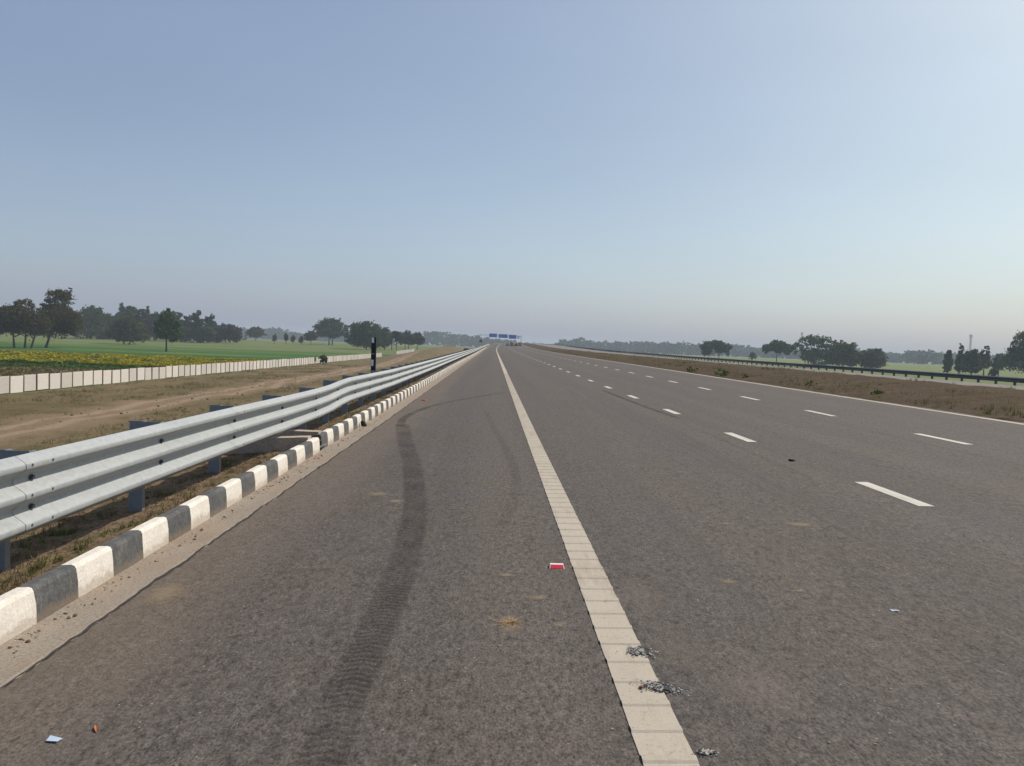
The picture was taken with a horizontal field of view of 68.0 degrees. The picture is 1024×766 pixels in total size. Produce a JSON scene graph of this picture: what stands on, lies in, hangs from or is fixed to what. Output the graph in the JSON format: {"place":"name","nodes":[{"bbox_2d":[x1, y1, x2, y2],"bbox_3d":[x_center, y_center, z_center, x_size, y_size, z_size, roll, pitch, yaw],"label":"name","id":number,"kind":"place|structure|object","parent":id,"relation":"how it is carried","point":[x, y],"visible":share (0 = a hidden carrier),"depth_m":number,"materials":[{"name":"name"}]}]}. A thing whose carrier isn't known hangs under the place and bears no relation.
{"place":"outdoors","nodes":[
{"label":"outdoors","id":0,"kind":"place"},
{"bbox_2d":[0,343,1023,765],"bbox_3d":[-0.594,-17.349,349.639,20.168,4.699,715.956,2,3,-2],"label":"road","id":1,"kind":"structure","parent":0,"point":[862,599],"depth_m":4.60,"materials":[{"name":"grey asphalt"}]},
{"bbox_2d":[46,735,62,741],"bbox_3d":[-1.745,1.354,2.890,0.047,0.012,0.031,2,3,8],"label":"paper scrap","id":2,"kind":"object","parent":1,"relation":"on","point":[51,738],"visible":1,"depth_m":2.89,"materials":[{"name":"white paper"}]},
{"bbox_2d":[154,588,173,600],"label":"dust patch","id":3,"kind":"object","parent":1,"relation":"on","point":[166,592],"visible":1,"depth_m":4.58,"materials":[{"name":"brown soil"}]},
{"bbox_2d":[0,358,472,688],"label":"joint","id":4,"kind":"object","parent":1,"relation":"on","point":[116,608],"visible":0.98,"depth_m":4.86,"materials":[{"name":"grey concrete"}]},
{"bbox_2d":[0,345,491,690],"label":"gutter","id":5,"kind":"object","parent":1,"relation":"on","point":[50,637],"visible":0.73,"depth_m":5.02,"materials":[{"name":"concrete"}]},
{"bbox_2d":[7,412,387,652],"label":"soil clods","id":6,"kind":"object","parent":5,"relation":"on","point":[26,641],"visible":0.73,"depth_m":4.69,"materials":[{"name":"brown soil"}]},
{"bbox_2d":[361,433,416,685],"bbox_3d":[-1.234,1.101,8.500,0.584,0.028,12.367,2,3,-7],"label":"tyre mark","id":7,"kind":"object","parent":1,"relation":"on","point":[394,592],"visible":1,"depth_m":4.66,"materials":[{"name":"grey rubber"}]},
{"bbox_2d":[51,439,945,765],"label":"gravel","id":8,"kind":"structure","parent":1,"relation":"on","point":[371,629],"depth_m":3.91,"materials":[{"name":"grey gravel"}]},
{"bbox_2d":[492,617,523,627],"bbox_3d":[-0.009,1.319,4.188,0.210,0.020,0.140,1,3,-13],"label":"straw tuft","id":9,"kind":"object","parent":1,"relation":"on","point":[512,622],"visible":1,"depth_m":4.19,"materials":[{"name":"beige plant"}]},
{"bbox_2d":[549,563,564,568],"bbox_3d":[0.311,1.271,5.287,0.104,0.022,0.090,2,3,-2],"label":"road stud","id":10,"kind":"object","parent":1,"relation":"on","point":[556,565],"visible":1,"depth_m":5.26,"materials":[{"name":"red plastic"}]},
{"bbox_2d":[496,347,699,765],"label":"edge line","id":11,"kind":"object","parent":1,"relation":"on","point":[657,733],"visible":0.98,"depth_m":3.98,"materials":[{"name":"white paint"}]},
{"bbox_2d":[616,642,657,658],"bbox_3d":[0.660,1.351,3.837,0.182,0.014,0.220,4,3,36],"label":"broken patch","id":12,"kind":"object","parent":1,"relation":"on","point":[639,649],"visible":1,"depth_m":3.82,"materials":[{"name":"stone"}]},
{"bbox_2d":[630,679,690,695],"bbox_3d":[0.669,1.371,3.422,0.271,0.014,0.123,2,3,7],"label":"broken patch","id":13,"kind":"object","parent":1,"relation":"on","point":[658,685],"visible":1,"depth_m":3.41,"materials":[{"name":"grey gravel"}]},
{"bbox_2d":[692,748,718,756],"bbox_3d":[0.730,1.400,2.878,0.113,0.012,0.063,2,3,-2],"label":"broken patch","id":14,"kind":"object","parent":1,"relation":"on","point":[703,751],"visible":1,"depth_m":2.88,"materials":[{"name":"grey gravel"}]},
{"bbox_2d":[509,347,968,505],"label":"lane dashes","id":15,"kind":"object","parent":1,"relation":"on","point":[896,494],"visible":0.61,"depth_m":8.84,"materials":[{"name":"paint"}]},
{"bbox_2d":[533,348,1023,424],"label":"edge line","id":16,"kind":"object","parent":1,"relation":"on","point":[847,397],"visible":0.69,"depth_m":23.64,"materials":[{"name":"white paint"}]},
{"bbox_2d":[0,332,1023,450],"bbox_3d":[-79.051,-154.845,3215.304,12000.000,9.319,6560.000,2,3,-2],"label":"ground","id":17,"kind":"structure","parent":0,"point":[29,431],"depth_m":95.87,"materials":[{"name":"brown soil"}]},
{"bbox_2d":[0,298,56,347],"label":"tree","id":18,"kind":"object","parent":17,"relation":"on","point":[18,316],"visible":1,"depth_m":226.69,"materials":[{"name":"green plant"}]},
{"bbox_2d":[0,365,116,375],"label":"stubble","id":19,"kind":"object","parent":17,"relation":"on","point":[13,371],"visible":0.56,"depth_m":99.30,"materials":[{"name":"beige plant"}]},
{"bbox_2d":[33,287,85,347],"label":"tree","id":20,"kind":"object","parent":17,"relation":"on","point":[67,319],"visible":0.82,"depth_m":243.58,"materials":[{"name":"green plant"}]},
{"bbox_2d":[0,363,145,369],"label":"green crop","id":21,"kind":"object","parent":17,"relation":"on","point":[63,366],"visible":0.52,"depth_m":112.20,"materials":[{"name":"green plant"}]},
{"bbox_2d":[74,325,105,338],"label":"bush","id":22,"kind":"object","parent":17,"relation":"on","point":[87,332],"visible":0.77,"depth_m":417.02,"materials":[{"name":"green plant"}]},
{"bbox_2d":[79,305,108,338],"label":"tree","id":23,"kind":"object","parent":17,"relation":"on","point":[95,318],"visible":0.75,"depth_m":420.55,"materials":[{"name":"green plant"}]},
{"bbox_2d":[102,312,116,327],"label":"tree","id":24,"kind":"object","parent":17,"relation":"on","point":[110,317],"visible":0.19,"depth_m":457.09,"materials":[{"name":"green plant"}]},
{"bbox_2d":[115,302,124,318],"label":"tree","id":25,"kind":"object","parent":17,"relation":"on","point":[120,312],"visible":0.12,"depth_m":472.20,"materials":[{"name":"green plant"}]},
{"bbox_2d":[104,315,150,343],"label":"bush","id":26,"kind":"object","parent":17,"relation":"on","point":[134,331],"visible":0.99,"depth_m":335.75,"materials":[{"name":"green plant"}]},
{"bbox_2d":[121,305,139,327],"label":"tree","id":27,"kind":"object","parent":17,"relation":"on","point":[130,311],"visible":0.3,"depth_m":448.75,"materials":[{"name":"green plant"}]},
{"bbox_2d":[30,315,246,339],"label":"distant wood","id":28,"kind":"object","parent":17,"relation":"on","point":[245,335],"depth_m":645.89,"materials":[{"name":"green plant"}]},
{"bbox_2d":[0,350,277,367],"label":"mustard field","id":29,"kind":"structure","parent":17,"relation":"on","point":[96,359],"depth_m":132.18,"materials":[{"name":"yellow plant"}]},
{"bbox_2d":[134,309,152,340],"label":"tree","id":30,"kind":"object","parent":17,"relation":"on","point":[144,319],"visible":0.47,"depth_m":427.65,"materials":[{"name":"green plant"}]},
{"bbox_2d":[147,311,159,340],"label":"tree","id":31,"kind":"object","parent":17,"relation":"on","point":[154,316],"visible":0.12,"depth_m":439.41,"materials":[{"name":"green plant"}]},
{"bbox_2d":[145,324,165,340],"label":"bush","id":32,"kind":"object","parent":17,"relation":"on","point":[149,329],"visible":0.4,"depth_m":427.10,"materials":[{"name":"green plant"}]},
{"bbox_2d":[0,437,319,644],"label":"painted kerb","id":33,"kind":"structure","parent":17,"relation":"on","point":[29,604],"depth_m":5.03,"materials":[{"name":"white paint"}]},
{"bbox_2d":[153,308,182,351],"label":"tree","id":34,"kind":"object","parent":17,"relation":"on","point":[165,324],"visible":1,"depth_m":246.21,"materials":[{"name":"green plant"}]},
{"bbox_2d":[160,310,176,322],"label":"tree","id":35,"kind":"object","parent":17,"relation":"on","point":[163,311],"visible":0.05,"depth_m":460.32,"materials":[{"name":"green plant"}]},
{"bbox_2d":[175,312,182,323],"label":"tree","id":36,"kind":"object","parent":17,"relation":"on","point":[179,315],"visible":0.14,"depth_m":478.94,"materials":[{"name":"green plant"}]},
{"bbox_2d":[0,367,361,424],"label":"soil clods","id":37,"kind":"object","parent":17,"relation":"on","point":[186,394],"visible":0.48,"depth_m":71.88,"materials":[{"name":"brown soil"}]},
{"bbox_2d":[181,315,191,327],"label":"tree","id":38,"kind":"object","parent":17,"relation":"on","point":[185,322],"visible":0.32,"depth_m":455.43,"materials":[{"name":"green plant"}]},
{"bbox_2d":[0,353,381,393],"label":"boundary wall","id":39,"kind":"structure","parent":17,"relation":"on","point":[23,383],"depth_m":89.94,"materials":[{"name":"white concrete"}]},
{"bbox_2d":[189,310,204,341],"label":"tree","id":40,"kind":"object","parent":17,"relation":"on","point":[197,322],"visible":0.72,"depth_m":433.73,"materials":[{"name":"green plant"}]},
{"bbox_2d":[191,326,216,342],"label":"tree","id":41,"kind":"object","parent":17,"relation":"on","point":[205,333],"visible":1,"depth_m":424.67,"materials":[{"name":"green plant"}]},
{"bbox_2d":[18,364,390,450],"bbox_3d":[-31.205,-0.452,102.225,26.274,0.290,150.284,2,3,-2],"label":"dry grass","id":42,"kind":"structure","parent":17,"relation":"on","point":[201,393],"depth_m":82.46,"materials":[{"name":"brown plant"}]},
{"bbox_2d":[203,313,217,331],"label":"tree","id":43,"kind":"object","parent":17,"relation":"on","point":[209,321],"visible":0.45,"depth_m":470.19,"materials":[{"name":"green plant"}]},
{"bbox_2d":[207,324,242,342],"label":"tree","id":44,"kind":"object","parent":17,"relation":"on","point":[225,331],"visible":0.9,"depth_m":446.12,"materials":[{"name":"green plant"}]},
{"bbox_2d":[0,348,482,595],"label":"verge","id":45,"kind":"structure","parent":17,"relation":"on","point":[120,507],"depth_m":6.63,"materials":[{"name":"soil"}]},
{"bbox_2d":[4,381,417,593],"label":"soil clods","id":46,"kind":"object","parent":45,"relation":"on","point":[147,497],"visible":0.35,"depth_m":7.03,"materials":[{"name":"brown soil"}]},
{"bbox_2d":[0,344,488,571],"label":"guardrail","id":47,"kind":"object","parent":17,"relation":"on","point":[41,488],"visible":0.97,"depth_m":6.51,"materials":[{"name":"metal"}]},
{"bbox_2d":[244,326,266,340],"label":"tree","id":48,"kind":"object","parent":17,"relation":"on","point":[255,332],"visible":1,"depth_m":581.62,"materials":[{"name":"green plant"}]},
{"bbox_2d":[272,334,276,343],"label":"sapling","id":49,"kind":"object","parent":17,"relation":"on","point":[274,337],"visible":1,"depth_m":475.06,"materials":[{"name":"green plant"}]},
{"bbox_2d":[225,430,325,454],"bbox_3d":[-6.310,1.974,10.807,7.100,2.752,1.040,2,3,-2],"label":"drain chute","id":50,"kind":"object","parent":17,"relation":"on","point":[286,440],"visible":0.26,"depth_m":10.32,"materials":[{"name":"concrete"}]},
{"bbox_2d":[298,336,303,342],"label":"sapling","id":51,"kind":"object","parent":17,"relation":"on","point":[300,340],"visible":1,"depth_m":475.55,"materials":[{"name":"green plant"}]},
{"bbox_2d":[304,329,318,340],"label":"tree","id":52,"kind":"object","parent":17,"relation":"on","point":[311,335],"visible":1,"depth_m":494.57,"materials":[{"name":"green plant"}]},
{"bbox_2d":[320,355,327,363],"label":"bush","id":53,"kind":"object","parent":17,"relation":"on","point":[323,358],"visible":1,"depth_m":182.64,"materials":[{"name":"green plant"}]},
{"bbox_2d":[312,317,348,344],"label":"tree","id":54,"kind":"object","parent":17,"relation":"on","point":[333,330],"visible":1,"depth_m":512.22,"materials":[{"name":"green plant"}]},
{"bbox_2d":[344,320,390,349],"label":"tree","id":55,"kind":"object","parent":17,"relation":"on","point":[359,335],"visible":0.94,"depth_m":410.30,"materials":[{"name":"green plant"}]},
{"bbox_2d":[370,337,376,394],"bbox_3d":[-4.102,-0.303,22.416,0.140,2.108,0.104,2,3,-2],"label":"marker post","id":56,"kind":"object","parent":17,"relation":"on","point":[373,351],"visible":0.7,"depth_m":22.34,"materials":[{"name":"black paint"}]},
{"bbox_2d":[241,327,518,346],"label":"distant wood","id":57,"kind":"object","parent":17,"relation":"on","point":[439,338],"visible":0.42,"depth_m":1465.05,"materials":[{"name":"green plant"}]},
{"bbox_2d":[379,327,392,349],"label":"tree","id":58,"kind":"object","parent":17,"relation":"on","point":[389,331],"visible":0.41,"depth_m":421.54,"materials":[{"name":"green plant"}]},
{"bbox_2d":[390,331,402,349],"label":"tree","id":59,"kind":"object","parent":17,"relation":"on","point":[397,335],"visible":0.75,"depth_m":427.22,"materials":[{"name":"green plant"}]},
{"bbox_2d":[314,347,486,449],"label":"painted kerb","id":60,"kind":"structure","parent":17,"relation":"on","point":[331,435],"depth_m":15.62,"materials":[{"name":"white paint"}]},
{"bbox_2d":[396,349,413,353],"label":"boundary wall","id":61,"kind":"structure","parent":17,"relation":"on","point":[404,351],"depth_m":364.47,"materials":[{"name":"white concrete"}]},
{"bbox_2d":[401,330,415,348],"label":"tree","id":62,"kind":"object","parent":17,"relation":"on","point":[408,337],"visible":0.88,"depth_m":466.49,"materials":[{"name":"green plant"}]},
{"bbox_2d":[412,332,424,344],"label":"tree","id":63,"kind":"object","parent":17,"relation":"on","point":[419,338],"visible":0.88,"depth_m":471.36,"materials":[{"name":"green plant"}]},
{"bbox_2d":[479,333,521,346],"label":"sign gantry","id":64,"kind":"object","parent":17,"relation":"on","point":[503,336],"visible":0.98,"depth_m":618.55,"materials":[{"name":"metal"}]},
{"bbox_2d":[699,340,732,360],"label":"tree","id":65,"kind":"object","parent":17,"relation":"on","point":[717,346],"visible":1,"depth_m":470.70,"materials":[{"name":"green plant"}]},
{"bbox_2d":[748,352,756,359],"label":"tree","id":66,"kind":"object","parent":17,"relation":"on","point":[752,355],"visible":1,"depth_m":482.74,"materials":[{"name":"green plant"}]},
{"bbox_2d":[522,343,1023,421],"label":"median","id":67,"kind":"object","parent":17,"relation":"on","point":[930,389],"visible":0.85,"depth_m":28.77,"materials":[{"name":"soil"}]},
{"bbox_2d":[686,366,698,371],"bbox_3d":[11.291,-0.832,47.494,0.682,0.447,0.550,1,3,-24],"label":"weed plant","id":68,"kind":"object","parent":67,"relation":"on","point":[690,367],"visible":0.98,"depth_m":47.48,"materials":[{"name":"green plant"}]},
{"bbox_2d":[552,350,1023,417],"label":"median grass","id":69,"kind":"structure","parent":67,"relation":"on","point":[1013,413],"depth_m":30.30,"materials":[{"name":"brown plant"}]},
{"bbox_2d":[870,389,883,393],"bbox_3d":[12.325,0.324,25.531,0.442,0.222,0.294,1,3,-16],"label":"weed plant","id":70,"kind":"object","parent":67,"relation":"on","point":[877,391],"visible":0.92,"depth_m":25.52,"materials":[{"name":"green plant"}]},
{"bbox_2d":[761,339,790,361],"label":"tree","id":71,"kind":"object","parent":17,"relation":"on","point":[778,347],"visible":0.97,"depth_m":430.67,"materials":[{"name":"green plant"}]},
{"bbox_2d":[549,344,1023,385],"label":"guardrail","id":72,"kind":"object","parent":17,"relation":"on","point":[995,379],"visible":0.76,"depth_m":74.71,"materials":[{"name":"metal"}]},
{"bbox_2d":[554,337,1020,366],"bbox_3d":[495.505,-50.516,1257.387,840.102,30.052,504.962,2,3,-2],"label":"distant wood","id":73,"kind":"object","parent":17,"relation":"on","point":[907,356],"visible":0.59,"depth_m":1349.92,"materials":[{"name":"green plant"}]},
{"bbox_2d":[789,334,840,364],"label":"tree","id":74,"kind":"object","parent":17,"relation":"on","point":[813,354],"visible":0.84,"depth_m":400.87,"materials":[{"name":"green plant"}]},
{"bbox_2d":[821,342,860,366],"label":"tree","id":75,"kind":"object","parent":17,"relation":"on","point":[847,356],"visible":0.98,"depth_m":387.31,"materials":[{"name":"green plant"}]},
{"bbox_2d":[854,348,888,367],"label":"tree","id":76,"kind":"object","parent":17,"relation":"on","point":[874,357],"visible":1,"depth_m":381.03,"materials":[{"name":"green plant"}]},
{"bbox_2d":[942,350,953,372],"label":"tree","id":77,"kind":"object","parent":17,"relation":"on","point":[948,361],"visible":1,"depth_m":333.74,"materials":[{"name":"green plant"}]},
{"bbox_2d":[954,343,964,373],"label":"tree","id":78,"kind":"object","parent":17,"relation":"on","point":[957,368],"visible":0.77,"depth_m":344.35,"materials":[{"name":"green plant"}]},
{"bbox_2d":[959,349,982,374],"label":"tree","id":79,"kind":"object","parent":17,"relation":"on","point":[971,360],"visible":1,"depth_m":333.80,"materials":[{"name":"green plant"}]},
{"bbox_2d":[969,334,972,349],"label":"lattice mast","id":80,"kind":"object","parent":17,"relation":"on","point":[971,342],"visible":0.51,"depth_m":628.26,"materials":[{"name":"metal"}]},
{"bbox_2d":[979,346,992,374],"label":"tree","id":81,"kind":"object","parent":17,"relation":"on","point":[985,359],"visible":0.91,"depth_m":339.22,"materials":[{"name":"green plant"}]},
{"bbox_2d":[987,368,998,375],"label":"bush","id":82,"kind":"object","parent":17,"relation":"on","point":[994,371],"visible":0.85,"depth_m":304.45,"materials":[{"name":"green plant"}]},
{"bbox_2d":[990,353,1004,375],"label":"tree","id":83,"kind":"object","parent":17,"relation":"on","point":[994,359],"visible":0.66,"depth_m":350.03,"materials":[{"name":"green plant"}]},
{"bbox_2d":[992,330,1023,373],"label":"tree","id":84,"kind":"object","parent":17,"relation":"on","point":[1015,353],"visible":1,"depth_m":305.04,"materials":[{"name":"green plant"}]},
{"bbox_2d":[0,0,1023,362],"label":"sky","id":85,"kind":"structure","parent":0,"point":[754,173],"materials":[{"name":"blue"}]},
{"bbox_2d":[537,344,1023,389],"bbox_3d":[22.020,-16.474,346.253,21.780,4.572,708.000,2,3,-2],"label":"opposite road","id":86,"kind":"structure","parent":0,"point":[896,377],"depth_m":67.00,"materials":[{"name":"grey asphalt"}]}
]}

